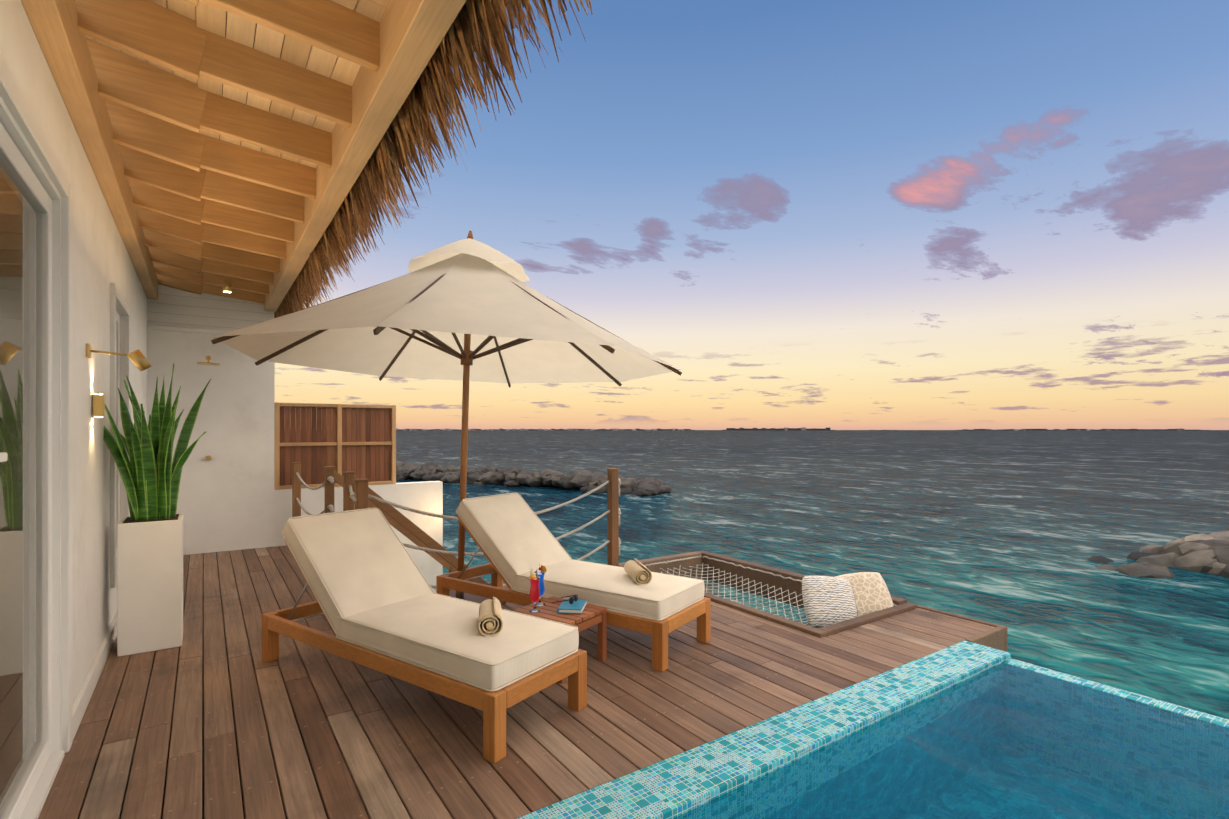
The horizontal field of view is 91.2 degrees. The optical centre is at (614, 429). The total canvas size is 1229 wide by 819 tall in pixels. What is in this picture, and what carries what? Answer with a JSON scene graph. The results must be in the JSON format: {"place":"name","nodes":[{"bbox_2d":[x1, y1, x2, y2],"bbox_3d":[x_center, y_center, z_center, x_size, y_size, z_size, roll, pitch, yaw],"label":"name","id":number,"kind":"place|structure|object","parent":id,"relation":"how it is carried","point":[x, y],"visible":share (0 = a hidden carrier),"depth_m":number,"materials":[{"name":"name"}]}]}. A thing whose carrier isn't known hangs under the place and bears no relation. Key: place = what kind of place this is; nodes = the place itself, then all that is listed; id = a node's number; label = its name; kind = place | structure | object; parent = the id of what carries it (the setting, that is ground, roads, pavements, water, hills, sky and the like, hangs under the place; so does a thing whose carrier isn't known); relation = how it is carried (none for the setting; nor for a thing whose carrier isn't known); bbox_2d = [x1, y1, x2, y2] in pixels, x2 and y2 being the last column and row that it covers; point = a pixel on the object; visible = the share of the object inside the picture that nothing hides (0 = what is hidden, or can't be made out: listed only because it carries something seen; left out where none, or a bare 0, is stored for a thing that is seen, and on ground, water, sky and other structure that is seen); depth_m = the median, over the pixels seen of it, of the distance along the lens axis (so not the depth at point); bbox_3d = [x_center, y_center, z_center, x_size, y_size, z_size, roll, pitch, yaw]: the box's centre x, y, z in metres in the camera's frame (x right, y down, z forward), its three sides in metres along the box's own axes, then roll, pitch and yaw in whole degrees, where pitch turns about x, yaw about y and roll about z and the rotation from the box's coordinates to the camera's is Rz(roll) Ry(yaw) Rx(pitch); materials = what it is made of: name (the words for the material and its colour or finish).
{"place":"outdoors","nodes":[
{"label":"outdoors","id":0,"kind":"place"},
{"bbox_2d":[189,430,1228,719],"bbox_3d":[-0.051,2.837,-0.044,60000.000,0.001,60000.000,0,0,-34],"label":"sea water","id":1,"kind":"structure","parent":0,"point":[1013,530],"depth_m":19.96,"materials":[{"name":"teal liquid"}]},
{"bbox_2d":[316,461,671,495],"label":"breakwater rocks","id":2,"kind":"object","parent":1,"relation":"in","point":[585,481],"visible":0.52,"depth_m":30.11,"materials":[{"name":"grey stone"}]},
{"bbox_2d":[83,550,1006,818],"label":"deck edge trim","id":3,"kind":"structure","parent":1,"relation":"in","point":[995,637],"depth_m":5.27,"materials":[{"name":"brown wood"}]},
{"bbox_2d":[117,514,182,656],"bbox_3d":[-3.211,1.049,4.179,0.345,0.876,0.345,0,0,-34],"label":"planter","id":4,"kind":"object","parent":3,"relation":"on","point":[149,585],"visible":0.98,"depth_m":4.04,"materials":[{"name":"white ceramic"}]},
{"bbox_2d":[98,364,210,520],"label":"snake plant leaves","id":5,"kind":"object","parent":4,"relation":"in","point":[150,471],"visible":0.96,"depth_m":4.10,"materials":[{"name":"green plant"}]},
{"bbox_2d":[0,0,442,752],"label":"villa walls","id":6,"kind":"structure","parent":3,"relation":"on","point":[230,496],"depth_m":6.99,"materials":[{"name":"paint"}]},
{"bbox_2d":[0,50,129,818],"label":"door window frames","id":7,"kind":"structure","parent":6,"relation":"attached to","point":[36,462],"depth_m":2.54,"materials":[{"name":"white"}]},
{"bbox_2d":[86,281,230,416],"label":"brass lamps","id":8,"kind":"object","parent":6,"relation":"attached to","point":[138,359],"visible":1,"depth_m":3.51,"materials":[{"name":"gold metal"}]},
{"bbox_2d":[197,355,219,459],"bbox_3d":[-4.806,-0.268,7.123,0.220,1.270,0.400,0,0,-34],"label":"shower fixture","id":9,"kind":"object","parent":6,"relation":"attached to","point":[208,358],"visible":1,"depth_m":7.06,"materials":[{"name":"gold metal"}]},
{"bbox_2d":[21,0,465,311],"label":"roof timber","id":10,"kind":"object","parent":6,"relation":"on","point":[235,143],"visible":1,"depth_m":3.22,"materials":[{"name":"brown wood"}]},
{"bbox_2d":[274,0,592,317],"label":"thatched roof","id":11,"kind":"structure","parent":10,"relation":"attached to","point":[410,126],"depth_m":3.04,"materials":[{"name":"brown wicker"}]},
{"bbox_2d":[275,402,395,489],"bbox_3d":[-3.740,0.207,8.142,1.505,1.120,0.070,0,0,-34],"label":"privacy screen","id":12,"kind":"object","parent":6,"relation":"attached to","point":[359,440],"visible":0.85,"depth_m":8.11,"materials":[{"name":"brown wood"}]},
{"bbox_2d":[262,538,586,762],"bbox_3d":[-1.212,1.078,3.559,0.680,0.819,2.120,0,0,-55],"label":"lounger frame","id":13,"kind":"object","parent":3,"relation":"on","point":[493,706],"visible":0.46,"depth_m":3.10,"materials":[{"name":"brown wood"}]},
{"bbox_2d":[282,507,434,634],"bbox_3d":[-1.623,0.860,3.843,0.843,0.141,0.643,46,24,26],"label":"lounger back cushion","id":14,"kind":"object","parent":13,"relation":"on","point":[353,562],"visible":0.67,"depth_m":3.75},
{"bbox_2d":[335,593,578,691],"bbox_3d":[-0.896,1.118,3.340,1.293,0.141,0.643,0,0,35],"label":"lounger seat cushion","id":15,"kind":"object","parent":13,"relation":"on","point":[441,634],"visible":0.79,"depth_m":3.10,"materials":[{"name":"beige fabric"}]},
{"bbox_2d":[478,597,502,635],"bbox_3d":[-0.664,0.995,3.221,0.124,0.119,0.320,0,0,-12],"label":"lounger towel","id":16,"kind":"object","parent":15,"relation":"on","point":[490,623],"visible":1,"depth_m":3.10,"materials":[{"name":"beige fabric"}]},
{"bbox_2d":[211,231,681,604],"bbox_3d":[-1.256,-0.102,5.107,3.381,3.179,3.382,0,0,-21],"label":"parasol","id":17,"kind":"object","parent":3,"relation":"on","point":[468,309],"visible":0.88,"depth_m":4.97,"materials":[{"name":"fabric"}]},
{"bbox_2d":[292,462,620,590],"bbox_3d":[-2.015,1.919,7.075,2.796,3.015,3.372,0,0,-34],"label":"rope railing and stairs","id":18,"kind":"object","parent":3,"relation":"on","point":[359,493],"visible":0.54,"depth_m":6.41,"materials":[{"name":"brown wood"}]},
{"bbox_2d":[38,545,994,818],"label":"deck boards","id":19,"kind":"object","parent":3,"relation":"on","point":[348,739],"visible":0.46,"depth_m":3.14,"materials":[{"name":"brown wood"}]},
{"bbox_2d":[513,596,606,683],"bbox_3d":[-0.365,1.317,3.835,0.460,0.340,0.455,0,0,35],"label":"side table","id":20,"kind":"object","parent":19,"relation":"on","point":[590,615],"visible":0.4,"depth_m":3.83,"materials":[{"name":"brown wood"}]},
{"bbox_2d":[529,566,539,612],"bbox_3d":[-0.504,0.989,3.808,0.072,0.315,0.076,0,0,-7],"label":"red cocktail","id":21,"kind":"object","parent":20,"relation":"on","point":[534,595],"visible":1,"depth_m":3.79,"materials":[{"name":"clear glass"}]},
{"bbox_2d":[534,564,546,605],"bbox_3d":[-0.486,1.011,3.950,0.083,0.271,0.074,0,0,-34],"label":"blue cocktail","id":22,"kind":"object","parent":20,"relation":"on","point":[543,571],"visible":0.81,"depth_m":3.93,"materials":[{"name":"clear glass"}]},
{"bbox_2d":[552,594,586,613],"bbox_3d":[-0.297,1.106,3.861,0.209,0.076,0.225,0,0,7],"label":"book and sunglasses","id":23,"kind":"object","parent":20,"relation":"on","point":[571,605],"visible":1,"depth_m":3.82,"materials":[{"name":"blue paper"}]},
{"bbox_2d":[436,516,709,671],"bbox_3d":[-0.385,1.078,4.573,0.680,0.819,2.120,0,0,-55],"label":"lounger frame","id":24,"kind":"object","parent":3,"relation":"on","point":[658,631],"visible":0.42,"depth_m":4.21,"materials":[{"name":"brown wood"}]},
{"bbox_2d":[456,493,571,587],"bbox_3d":[-0.796,0.860,4.856,0.843,0.141,0.643,46,24,26],"label":"lounger back cushion","id":25,"kind":"object","parent":24,"relation":"on","point":[511,532],"visible":0.77,"depth_m":4.75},
{"bbox_2d":[510,559,704,620],"bbox_3d":[-0.069,1.118,4.354,1.293,0.141,0.643,0,0,35],"label":"lounger seat cushion","id":26,"kind":"object","parent":24,"relation":"on","point":[658,597],"visible":0.81,"depth_m":4.10,"materials":[{"name":"white fabric"}]},
{"bbox_2d":[624,558,651,584],"bbox_3d":[0.163,0.995,4.235,0.124,0.119,0.320,0,0,-12],"label":"lounger towel","id":27,"kind":"object","parent":26,"relation":"on","point":[640,573],"visible":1,"depth_m":4.12,"materials":[{"name":"beige fabric"}]},
{"bbox_2d":[644,555,895,624],"bbox_3d":[1.260,1.611,5.728,1.098,0.300,2.428,0,0,-34],"label":"hammock net","id":28,"kind":"object","parent":3,"relation":"attached to","point":[730,591],"visible":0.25,"depth_m":6.23,"materials":[{"name":"fabric"}]},
{"bbox_2d":[802,576,857,628],"bbox_3d":[1.774,1.427,4.959,0.460,0.460,0.150,6,-33,-6],"label":"white pillow","id":29,"kind":"object","parent":28,"relation":"on","point":[828,600],"visible":0.85,"depth_m":4.91,"materials":[{"name":"white fabric"}]},
{"bbox_2d":[835,572,893,615],"bbox_3d":[2.091,1.417,5.079,0.460,0.460,0.150,-8,-41,6],"label":"throw pillow","id":30,"kind":"object","parent":28,"relation":"on","point":[871,593],"visible":0.56,"depth_m":5.03,"materials":[{"name":"beige fabric"}]},
{"bbox_2d":[517,641,1228,818],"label":"pool shell tiles","id":31,"kind":"object","parent":3,"relation":"attached to","point":[681,783],"visible":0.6,"depth_m":2.89,"materials":[{"name":"tile"}]},
{"bbox_2d":[673,662,1228,818],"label":"pool water","id":32,"kind":"structure","parent":31,"relation":"in","point":[1003,740],"depth_m":2.72,"materials":[{"name":"blue liquid"}]},
{"bbox_2d":[396,427,1208,430],"bbox_3d":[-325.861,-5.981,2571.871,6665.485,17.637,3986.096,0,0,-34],"label":"islands skyline","id":33,"kind":"structure","parent":1,"relation":"on","point":[802,428],"depth_m":3796.89,"materials":[{"name":"grey"}]},
{"bbox_2d":[1088,531,1228,578],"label":"rocks","id":34,"kind":"object","parent":1,"relation":"in","point":[1204,553],"visible":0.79,"depth_m":12.33,"materials":[{"name":"grey stone"}]},
{"bbox_2d":[275,0,1228,429],"label":"sky","id":35,"kind":"structure","parent":0,"point":[820,214],"materials":[{"name":"blue"}]}
]}

